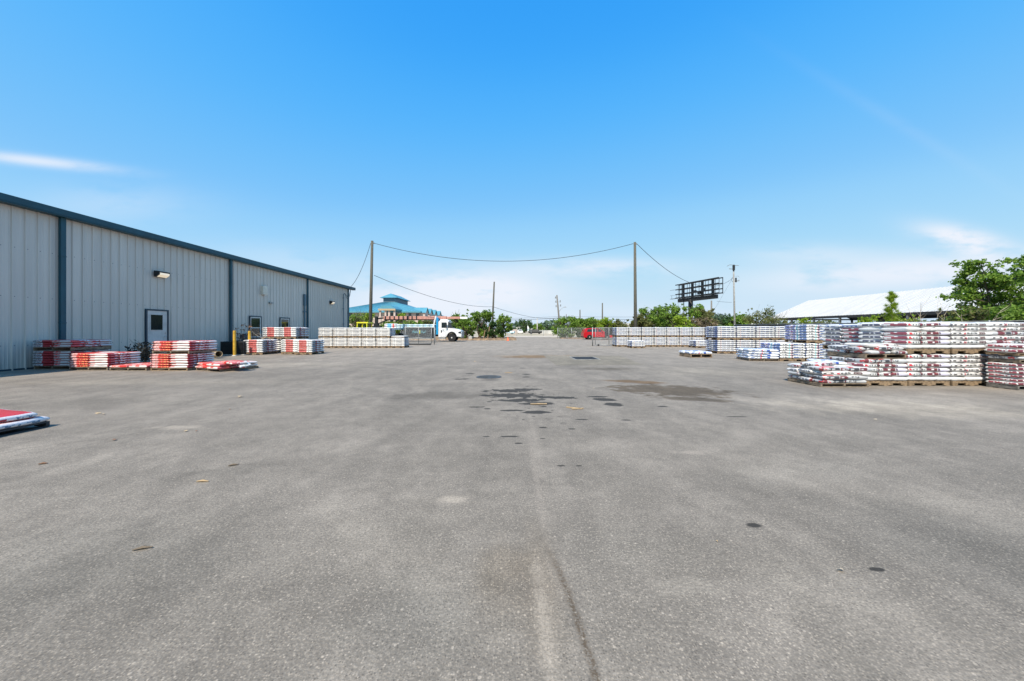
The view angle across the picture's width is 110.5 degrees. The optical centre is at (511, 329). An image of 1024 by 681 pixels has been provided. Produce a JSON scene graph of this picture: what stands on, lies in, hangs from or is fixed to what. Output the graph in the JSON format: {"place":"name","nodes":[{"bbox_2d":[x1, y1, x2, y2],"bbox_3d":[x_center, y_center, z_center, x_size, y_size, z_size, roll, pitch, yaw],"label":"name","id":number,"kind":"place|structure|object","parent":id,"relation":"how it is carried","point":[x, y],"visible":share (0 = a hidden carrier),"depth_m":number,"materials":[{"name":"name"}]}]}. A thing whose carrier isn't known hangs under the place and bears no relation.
{"place":"outdoors","nodes":[
{"label":"outdoors","id":0,"kind":"place"},
{"bbox_2d":[435,331,582,339],"bbox_3d":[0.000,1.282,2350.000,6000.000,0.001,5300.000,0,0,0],"label":"terrain","id":1,"kind":"structure","parent":0,"point":[523,334],"depth_m":99.35,"materials":[{"name":"grey asphalt"}]},
{"bbox_2d":[349,313,368,327],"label":"shrub","id":2,"kind":"object","parent":1,"relation":"on","point":[353,318],"visible":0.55,"depth_m":59.68,"materials":[{"name":"green plant"}]},
{"bbox_2d":[349,294,442,333],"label":"blue roofed building","id":3,"kind":"structure","parent":1,"relation":"on","point":[392,304],"depth_m":91.69,"materials":[{"name":"paint"}]},
{"bbox_2d":[353,337,515,339],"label":"mulch bed","id":4,"kind":"object","parent":1,"relation":"on","point":[489,338],"visible":0.23,"depth_m":46.07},
{"bbox_2d":[456,319,481,337],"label":"leafy shrub","id":5,"kind":"object","parent":4,"relation":"on","point":[468,324],"visible":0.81,"depth_m":47.44,"materials":[{"name":"green plant"}]},
{"bbox_2d":[466,309,494,337],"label":"leafy tree","id":6,"kind":"object","parent":4,"relation":"on","point":[486,315],"visible":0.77,"depth_m":51.31,"materials":[{"name":"green plant"}]},
{"bbox_2d":[483,320,503,337],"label":"leafy shrub","id":7,"kind":"object","parent":4,"relation":"on","point":[495,333],"visible":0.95,"depth_m":49.17,"materials":[{"name":"green plant"}]},
{"bbox_2d":[493,313,512,337],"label":"leafy tree","id":8,"kind":"object","parent":4,"relation":"on","point":[503,320],"visible":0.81,"depth_m":54.40,"materials":[{"name":"green plant"}]},
{"bbox_2d":[515,318,532,332],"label":"tree","id":9,"kind":"object","parent":1,"relation":"on","point":[525,323],"visible":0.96,"depth_m":149.31,"materials":[{"name":"green plant"}]},
{"bbox_2d":[551,315,578,337],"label":"broad shrub","id":10,"kind":"object","parent":1,"relation":"on","point":[561,322],"visible":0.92,"depth_m":57.43,"materials":[{"name":"green plant"}]},
{"bbox_2d":[574,317,598,336],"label":"broad shrub","id":11,"kind":"object","parent":1,"relation":"on","point":[588,322],"visible":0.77,"depth_m":56.99,"materials":[{"name":"green plant"}]},
{"bbox_2d":[593,317,614,330],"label":"broad shrub","id":12,"kind":"object","parent":1,"relation":"on","point":[605,322],"visible":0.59,"depth_m":57.20,"materials":[{"name":"green plant"}]},
{"bbox_2d":[629,313,652,326],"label":"bush","id":13,"kind":"object","parent":1,"relation":"on","point":[641,319],"visible":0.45,"depth_m":47.29,"materials":[{"name":"green plant"}]},
{"bbox_2d":[637,305,667,326],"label":"leafy tree","id":14,"kind":"object","parent":1,"relation":"on","point":[659,319],"visible":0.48,"depth_m":49.24,"materials":[{"name":"green plant"}]},
{"bbox_2d":[648,303,686,336],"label":"leafy tree","id":15,"kind":"object","parent":1,"relation":"on","point":[666,309],"visible":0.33,"depth_m":51.02,"materials":[{"name":"green plant"}]},
{"bbox_2d":[666,315,699,326],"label":"bush","id":16,"kind":"object","parent":1,"relation":"on","point":[680,321],"visible":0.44,"depth_m":43.49,"materials":[{"name":"green plant"}]},
{"bbox_2d":[668,303,703,326],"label":"leafy tree","id":17,"kind":"object","parent":1,"relation":"on","point":[691,313],"visible":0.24,"depth_m":49.60,"materials":[{"name":"green plant"}]},
{"bbox_2d":[670,277,722,318],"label":"billboard","id":18,"kind":"object","parent":1,"relation":"on","point":[695,297],"visible":0.93,"depth_m":99.45,"materials":[{"name":"black metal"}]},
{"bbox_2d":[690,316,718,336],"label":"dry bush","id":19,"kind":"object","parent":1,"relation":"on","point":[699,323],"visible":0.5,"depth_m":41.56,"materials":[{"name":"brown plant"}]},
{"bbox_2d":[473,319,936,330],"bbox_3d":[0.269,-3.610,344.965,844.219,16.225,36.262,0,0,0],"label":"woods","id":20,"kind":"object","parent":1,"relation":"on","point":[543,323],"visible":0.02,"depth_m":336.78,"materials":[{"name":"green plant"}]},
{"bbox_2d":[693,308,720,326],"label":"leafy tree","id":21,"kind":"object","parent":1,"relation":"on","point":[708,313],"visible":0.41,"depth_m":48.11,"materials":[{"name":"green plant"}]},
{"bbox_2d":[728,265,739,323],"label":"utility pole","id":22,"kind":"object","parent":1,"relation":"on","point":[734,278],"visible":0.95,"depth_m":59.90,"materials":[{"name":"grey wood"}]},
{"bbox_2d":[725,312,754,325],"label":"tree","id":23,"kind":"object","parent":1,"relation":"on","point":[739,320],"visible":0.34,"depth_m":83.66,"materials":[{"name":"green plant"}]},
{"bbox_2d":[740,304,777,323],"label":"bush","id":24,"kind":"object","parent":1,"relation":"on","point":[755,316],"visible":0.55,"depth_m":41.96,"materials":[{"name":"green plant"}]},
{"bbox_2d":[760,315,796,324],"bbox_3d":[30.043,-0.162,39.961,3.813,2.996,3.486,0,0,0],"label":"bush","id":25,"kind":"object","parent":1,"relation":"on","point":[776,320],"visible":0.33,"depth_m":39.84,"materials":[{"name":"green plant"}]},
{"bbox_2d":[734,320,1023,341],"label":"chain link fence","id":26,"kind":"object","parent":1,"relation":"on","point":[1018,321],"visible":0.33,"depth_m":28.43,"materials":[{"name":"grey metal"}]},
{"bbox_2d":[881,290,901,321],"bbox_3d":[28.863,-0.907,26.967,1.458,4.356,1.294,0,0,41],"label":"young pine","id":27,"kind":"object","parent":1,"relation":"on","point":[890,308],"visible":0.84,"depth_m":26.90,"materials":[{"name":"green plant"}]},
{"bbox_2d":[936,304,990,321],"bbox_3d":[30.594,-0.279,24.001,2.979,3.146,3.204,0,0,38],"label":"bush","id":28,"kind":"object","parent":1,"relation":"on","point":[969,308],"visible":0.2,"depth_m":23.57,"materials":[{"name":"green plant"}]},
{"bbox_2d":[935,254,1023,310],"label":"branching tree","id":29,"kind":"object","parent":1,"relation":"on","point":[996,282],"visible":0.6,"depth_m":24.97,"materials":[{"name":"green plant"}]},
{"bbox_2d":[943,303,1019,321],"bbox_3d":[30.878,-0.177,23.087,3.107,3.036,3.440,0,0,0],"label":"bush","id":30,"kind":"object","parent":1,"relation":"on","point":[994,312],"visible":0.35,"depth_m":22.40,"materials":[{"name":"green plant"}]},
{"bbox_2d":[969,303,1023,320],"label":"bush","id":31,"kind":"object","parent":1,"relation":"on","point":[1021,316],"visible":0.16,"depth_m":21.91,"materials":[{"name":"green plant"}]},
{"bbox_2d":[0,337,1023,680],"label":"yard","id":32,"kind":"structure","parent":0,"point":[436,511],"depth_m":2.34,"materials":[{"name":"grey asphalt"}]},
{"bbox_2d":[0,409,49,436],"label":"bag pallet","id":33,"kind":"object","parent":32,"relation":"on","point":[11,419],"visible":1,"depth_m":4.43,"materials":[{"name":"plastic"}]},
{"bbox_2d":[32,349,109,368],"bbox_3d":[-14.790,0.971,11.970,1.223,0.598,1.190,0,0,-1],"label":"bag pallet","id":34,"kind":"object","parent":32,"relation":"on","point":[53,359],"visible":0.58,"depth_m":11.41,"materials":[{"name":"plastic"}]},
{"bbox_2d":[32,339,112,350],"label":"bag pallet","id":35,"kind":"object","parent":34,"relation":"on","point":[68,345],"visible":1,"depth_m":11.54,"materials":[{"name":"plastic"}]},
{"bbox_2d":[68,351,141,369],"bbox_3d":[-13.320,0.999,11.654,1.267,0.542,1.045,0,0,-1],"label":"bag pallet","id":36,"kind":"object","parent":32,"relation":"on","point":[105,360],"visible":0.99,"depth_m":11.18,"materials":[{"name":"red plastic"}]},
{"bbox_2d":[109,362,151,370],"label":"bag pallet","id":37,"kind":"object","parent":32,"relation":"on","point":[134,366],"visible":0.59,"depth_m":11.08,"materials":[{"name":"red plastic"}]},
{"bbox_2d":[124,340,163,362],"bbox_3d":[-13.599,0.794,13.341,1.261,0.964,1.010,0,0,20],"label":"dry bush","id":38,"kind":"object","parent":32,"relation":"on","point":[145,354],"visible":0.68,"depth_m":13.13,"materials":[{"name":"green plant"}]},
{"bbox_2d":[0,192,355,370],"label":"metal warehouse","id":39,"kind":"structure","parent":32,"relation":"on","point":[65,274],"depth_m":14.41,"materials":[{"name":"paint"}]},
{"bbox_2d":[148,310,166,358],"bbox_3d":[-15.559,0.207,15.600,0.111,2.086,0.872,0,0,0],"label":"door","id":40,"kind":"structure","parent":39,"relation":"in","point":[157,320],"depth_m":15.59,"materials":[{"name":"paint"}]},
{"bbox_2d":[249,316,261,338],"bbox_3d":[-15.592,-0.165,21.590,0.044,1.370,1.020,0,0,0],"label":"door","id":41,"kind":"structure","parent":39,"relation":"in","point":[255,321],"depth_m":21.59,"materials":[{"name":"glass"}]},
{"bbox_2d":[149,352,214,370],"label":"bag pallet","id":42,"kind":"object","parent":32,"relation":"on","point":[173,362],"visible":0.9,"depth_m":11.06,"materials":[{"name":"white plastic"}]},
{"bbox_2d":[151,340,216,353],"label":"bag pallet","id":43,"kind":"object","parent":42,"relation":"on","point":[185,346],"visible":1,"depth_m":11.09,"materials":[{"name":"red plastic"}]},
{"bbox_2d":[195,360,258,371],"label":"bag pallet","id":44,"kind":"object","parent":32,"relation":"on","point":[220,366],"visible":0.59,"depth_m":11.04,"materials":[{"name":"red plastic"}]},
{"bbox_2d":[220,340,249,354],"bbox_3d":[-14.200,0.900,18.600,1.320,0.740,1.320,0,0,0],"label":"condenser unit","id":45,"kind":"object","parent":32,"relation":"on","point":[226,347],"visible":0.6,"depth_m":18.00,"materials":[{"name":"black metal"}]},
{"bbox_2d":[244,339,277,354],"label":"bag pallet","id":46,"kind":"object","parent":32,"relation":"on","point":[261,346],"visible":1,"depth_m":18.18,"materials":[{"name":"white plastic"}]},
{"bbox_2d":[272,339,280,352],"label":"bag pallet","id":47,"kind":"object","parent":32,"relation":"on","point":[278,345],"visible":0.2,"depth_m":19.77,"materials":[{"name":"white plastic"}]},
{"bbox_2d":[262,327,280,338],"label":"bag pallet","id":48,"kind":"object","parent":47,"relation":"on","point":[274,333],"visible":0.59,"depth_m":19.71,"materials":[{"name":"plastic"}]},
{"bbox_2d":[281,339,309,353],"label":"bag pallet","id":49,"kind":"object","parent":32,"relation":"on","point":[287,346],"visible":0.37,"depth_m":18.51,"materials":[{"name":"plastic"}]},
{"bbox_2d":[279,327,308,338],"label":"bag pallet","id":50,"kind":"object","parent":49,"relation":"on","point":[293,332],"visible":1,"depth_m":19.72,"materials":[{"name":"white plastic"}]},
{"bbox_2d":[294,339,323,354],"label":"bag pallet","id":51,"kind":"object","parent":32,"relation":"on","point":[305,347],"visible":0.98,"depth_m":18.20,"materials":[{"name":"white plastic"}]},
{"bbox_2d":[318,338,334,347],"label":"bag pallet","id":52,"kind":"object","parent":32,"relation":"on","point":[328,343],"visible":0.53,"depth_m":25.21,"materials":[{"name":"white plastic"}]},
{"bbox_2d":[318,328,335,337],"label":"bag pallet","id":53,"kind":"object","parent":52,"relation":"on","point":[326,333],"visible":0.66,"depth_m":25.21,"materials":[{"name":"white plastic"}]},
{"bbox_2d":[333,338,349,347],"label":"bag pallet","id":54,"kind":"object","parent":32,"relation":"on","point":[340,342],"visible":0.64,"depth_m":25.21,"materials":[{"name":"white plastic"}]},
{"bbox_2d":[333,328,350,337],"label":"bag pallet","id":55,"kind":"object","parent":54,"relation":"on","point":[340,333],"visible":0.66,"depth_m":25.21,"materials":[{"name":"white plastic"}]},
{"bbox_2d":[347,337,363,347],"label":"bag pallet","id":56,"kind":"object","parent":32,"relation":"on","point":[354,342],"visible":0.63,"depth_m":25.21,"materials":[{"name":"white plastic"}]},
{"bbox_2d":[347,328,364,337],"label":"bag pallet","id":57,"kind":"object","parent":56,"relation":"on","point":[355,333],"visible":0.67,"depth_m":25.21,"materials":[{"name":"white plastic"}]},
{"bbox_2d":[361,337,377,347],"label":"bag pallet","id":58,"kind":"object","parent":32,"relation":"on","point":[369,342],"visible":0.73,"depth_m":25.21,"materials":[{"name":"white plastic"}]},
{"bbox_2d":[361,328,378,337],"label":"bag pallet","id":59,"kind":"object","parent":58,"relation":"on","point":[369,332],"visible":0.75,"depth_m":25.21,"materials":[{"name":"white plastic"}]},
{"bbox_2d":[369,241,373,327],"bbox_3d":[-13.472,-3.621,34.000,0.593,9.829,0.338,0,0,0],"label":"utility pole","id":60,"kind":"object","parent":32,"relation":"on","point":[371,289],"visible":0.88,"depth_m":33.88,"materials":[{"name":"brown wood"}]},
{"bbox_2d":[376,337,392,347],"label":"bag pallet","id":61,"kind":"object","parent":32,"relation":"on","point":[383,342],"visible":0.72,"depth_m":25.21,"materials":[{"name":"white plastic"}]},
{"bbox_2d":[376,328,395,337],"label":"bag pallet","id":62,"kind":"object","parent":61,"relation":"on","point":[385,332],"visible":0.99,"depth_m":25.21,"materials":[{"name":"white plastic"}]},
{"bbox_2d":[390,337,408,347],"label":"bag pallet","id":63,"kind":"object","parent":32,"relation":"on","point":[400,342],"visible":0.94,"depth_m":25.21,"materials":[{"name":"white plastic"}]},
{"bbox_2d":[405,327,431,344],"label":"sliding gate","id":64,"kind":"structure","parent":32,"relation":"on","point":[418,337],"depth_m":29.99,"materials":[{"name":"grey metal"}]},
{"bbox_2d":[404,327,433,338],"bbox_3d":[-8.972,0.495,34.500,3.050,1.550,0.070,0,0,0],"label":"screened panel","id":65,"kind":"object","parent":32,"relation":"on","point":[427,333],"visible":0.58,"depth_m":34.50,"materials":[{"name":"paint"}]},
{"bbox_2d":[372,316,467,341],"bbox_3d":[-10.174,-0.123,39.215,10.550,2.787,2.470,0,0,0],"label":"flatbed truck","id":66,"kind":"object","parent":32,"relation":"on","point":[445,328],"visible":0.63,"depth_m":38.52,"materials":[{"name":"white paint"}]},
{"bbox_2d":[543,355,642,364],"bbox_3d":[3.419,1.266,15.155,3.723,0.001,4.911,0,0,0],"label":"asphalt patch","id":67,"kind":"object","parent":32,"relation":"on","point":[604,360],"visible":1,"depth_m":14.23,"materials":[{"name":"grey asphalt"}]},
{"bbox_2d":[581,328,611,339],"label":"red car","id":68,"kind":"object","parent":32,"relation":"on","point":[586,333],"visible":0.84,"depth_m":46.60,"materials":[{"name":"paint"}]},
{"bbox_2d":[595,328,612,345],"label":"sliding gate","id":69,"kind":"structure","parent":32,"relation":"on","point":[608,331],"depth_m":28.00,"materials":[{"name":"grey metal"}]},
{"bbox_2d":[612,337,628,346],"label":"bag pallet","id":70,"kind":"object","parent":32,"relation":"on","point":[619,341],"visible":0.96,"depth_m":26.81,"materials":[{"name":"white plastic"}]},
{"bbox_2d":[612,327,628,336],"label":"bag pallet","id":71,"kind":"object","parent":70,"relation":"on","point":[619,332],"visible":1,"depth_m":26.83,"materials":[{"name":"white plastic"}]},
{"bbox_2d":[634,242,636,326],"bbox_3d":[11.807,-3.556,34.000,0.365,9.694,0.365,0,0,45],"label":"utility pole","id":72,"kind":"object","parent":32,"relation":"on","point":[635,297],"visible":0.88,"depth_m":33.89,"materials":[{"name":"brown wood"}]},
{"bbox_2d":[627,340,644,347],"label":"bag pallet","id":73,"kind":"object","parent":32,"relation":"on","point":[635,343],"visible":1,"depth_m":24.73,"materials":[{"name":"white plastic"}]},
{"bbox_2d":[640,337,653,346],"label":"bag pallet","id":74,"kind":"object","parent":32,"relation":"on","point":[648,341],"visible":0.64,"depth_m":26.81,"materials":[{"name":"white plastic"}]},
{"bbox_2d":[639,327,653,336],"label":"bag pallet","id":75,"kind":"object","parent":74,"relation":"on","point":[646,331],"visible":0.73,"depth_m":26.81,"materials":[{"name":"white plastic"}]},
{"bbox_2d":[678,350,711,357],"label":"bag pallet","id":76,"kind":"object","parent":32,"relation":"on","point":[696,354],"visible":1,"depth_m":16.42,"materials":[{"name":"white plastic"}]},
{"bbox_2d":[690,337,703,339],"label":"bag pallet","id":77,"kind":"object","parent":32,"relation":"on","point":[696,338],"visible":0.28,"depth_m":26.82,"materials":[{"name":"white plastic"}]},
{"bbox_2d":[688,327,704,336],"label":"bag pallet","id":78,"kind":"object","parent":77,"relation":"on","point":[696,332],"visible":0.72,"depth_m":26.82,"materials":[{"name":"white plastic"}]},
{"bbox_2d":[688,340,706,347],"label":"bag pallet","id":79,"kind":"object","parent":32,"relation":"on","point":[697,343],"visible":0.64,"depth_m":25.07,"materials":[{"name":"white plastic"}]},
{"bbox_2d":[705,340,735,353],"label":"bag pallet","id":80,"kind":"object","parent":32,"relation":"on","point":[722,346],"visible":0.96,"depth_m":19.02,"materials":[{"name":"white plastic"}]},
{"bbox_2d":[705,326,735,339],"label":"bag pallet","id":81,"kind":"object","parent":80,"relation":"on","point":[720,333],"visible":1,"depth_m":19.02,"materials":[{"name":"white plastic"}]},
{"bbox_2d":[730,340,754,352],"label":"bag pallet","id":82,"kind":"object","parent":32,"relation":"on","point":[745,343],"visible":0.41,"depth_m":19.01,"materials":[{"name":"white plastic"}]},
{"bbox_2d":[733,326,755,339],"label":"bag pallet","id":83,"kind":"object","parent":82,"relation":"on","point":[745,332],"visible":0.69,"depth_m":19.01,"materials":[{"name":"white plastic"}]},
{"bbox_2d":[736,348,779,360],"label":"bag pallet","id":84,"kind":"object","parent":32,"relation":"on","point":[755,354],"visible":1,"depth_m":14.52,"materials":[{"name":"white plastic"}]},
{"bbox_2d":[753,340,773,347],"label":"bag pallet","id":85,"kind":"object","parent":32,"relation":"on","point":[757,344],"visible":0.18,"depth_m":19.02,"materials":[{"name":"white plastic"}]},
{"bbox_2d":[753,326,774,339],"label":"bag pallet","id":86,"kind":"object","parent":85,"relation":"on","point":[764,333],"visible":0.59,"depth_m":19.01,"materials":[{"name":"white plastic"}]},
{"bbox_2d":[759,342,805,360],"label":"bag pallet","id":87,"kind":"object","parent":32,"relation":"on","point":[791,351],"visible":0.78,"depth_m":14.41,"materials":[{"name":"white plastic"}]},
{"bbox_2d":[786,342,828,360],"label":"bag pallet","id":88,"kind":"object","parent":32,"relation":"on","point":[813,351],"visible":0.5,"depth_m":14.41,"materials":[{"name":"white plastic"}]},
{"bbox_2d":[784,324,825,342],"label":"bag pallet","id":89,"kind":"object","parent":88,"relation":"on","point":[810,333],"visible":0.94,"depth_m":14.56,"materials":[{"name":"white plastic"}]},
{"bbox_2d":[822,349,829,358],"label":"bag pallet","id":90,"kind":"object","parent":32,"relation":"on","point":[825,354],"visible":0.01,"depth_m":10.30,"materials":[{"name":"white plastic"}]},
{"bbox_2d":[821,324,862,348],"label":"bag pallet","id":91,"kind":"object","parent":90,"relation":"on","point":[838,334],"visible":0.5,"depth_m":9.85,"materials":[{"name":"white plastic"}]},
{"bbox_2d":[787,363,872,386],"bbox_3d":[7.424,1.045,8.374,1.208,0.450,1.087,0,0,1],"label":"bag pallet","id":92,"kind":"object","parent":32,"relation":"on","point":[839,375],"visible":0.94,"depth_m":7.92,"materials":[{"name":"white plastic"}]},
{"bbox_2d":[800,360,835,365],"bbox_3d":[7.200,0.790,8.350,0.636,0.097,0.436,-3,3,-23],"label":"loose bag","id":93,"kind":"object","parent":92,"relation":"on","point":[817,363],"visible":0.95,"depth_m":8.23,"materials":[{"name":"white plastic"}]},
{"bbox_2d":[826,356,907,385],"bbox_3d":[8.500,0.960,8.554,1.008,0.620,1.037,0,0,0],"label":"bag pallet","id":94,"kind":"object","parent":32,"relation":"on","point":[885,372],"visible":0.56,"depth_m":8.06,"materials":[{"name":"white plastic"}]},
{"bbox_2d":[827,345,907,358],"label":"bag pallet","id":95,"kind":"object","parent":94,"relation":"on","point":[883,352],"visible":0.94,"depth_m":8.18,"materials":[{"name":"white plastic"}]},
{"bbox_2d":[887,353,951,385],"bbox_3d":[9.473,0.905,8.628,0.993,0.730,1.191,0,0,0],"label":"bag pallet","id":96,"kind":"object","parent":32,"relation":"on","point":[927,369],"visible":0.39,"depth_m":8.06,"materials":[{"name":"white plastic"}]},
{"bbox_2d":[858,322,950,353],"bbox_3d":[9.458,0.181,8.626,1.011,0.720,1.196,0,0,0],"label":"bag pallet","id":97,"kind":"object","parent":96,"relation":"on","point":[911,338],"visible":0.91,"depth_m":8.09,"materials":[{"name":"white plastic"}]},
{"bbox_2d":[936,353,992,385],"bbox_3d":[10.442,0.906,8.624,0.960,0.728,1.192,0,0,-1],"label":"bag pallet","id":98,"kind":"object","parent":32,"relation":"on","point":[967,369],"visible":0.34,"depth_m":8.06,"materials":[{"name":"white plastic"}]},
{"bbox_2d":[936,322,992,353],"bbox_3d":[10.440,0.182,8.626,0.963,0.718,1.193,0,0,-1],"label":"bag pallet","id":99,"kind":"object","parent":98,"relation":"on","point":[970,337],"visible":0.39,"depth_m":8.06,"materials":[{"name":"white plastic"}]},
{"bbox_2d":[985,362,1023,389],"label":"bag pallet","id":100,"kind":"object","parent":32,"relation":"on","point":[1004,375],"visible":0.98,"depth_m":7.65,"materials":[{"name":"white plastic"}]},
{"bbox_2d":[987,355,1023,362],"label":"bag pallet","id":101,"kind":"object","parent":100,"relation":"on","point":[1006,358],"visible":0.92,"depth_m":7.67,"materials":[{"name":"white plastic"}]},
{"bbox_2d":[984,343,1023,355],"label":"bag pallet","id":102,"kind":"object","parent":101,"relation":"on","point":[1014,349],"visible":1,"depth_m":7.65,"materials":[{"name":"white plastic"}]},
{"bbox_2d":[0,0,1023,327],"label":"sky","id":103,"kind":"structure","parent":0,"point":[817,149],"materials":[{"name":"blue"}]},
{"bbox_2d":[772,326,787,339],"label":"bag pallet","id":104,"kind":"object","parent":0,"point":[779,332],"visible":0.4,"depth_m":19.01,"materials":[{"name":"white plastic"}]},
{"bbox_2d":[770,285,1022,323],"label":"open barn","id":105,"kind":"structure","parent":0,"point":[851,308],"depth_m":65.80,"materials":[{"name":"white metal"}]},
{"bbox_2d":[961,322,1023,352],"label":"bag pallet","id":106,"kind":"object","parent":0,"point":[1009,332],"visible":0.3,"depth_m":8.09,"materials":[{"name":"white plastic"}]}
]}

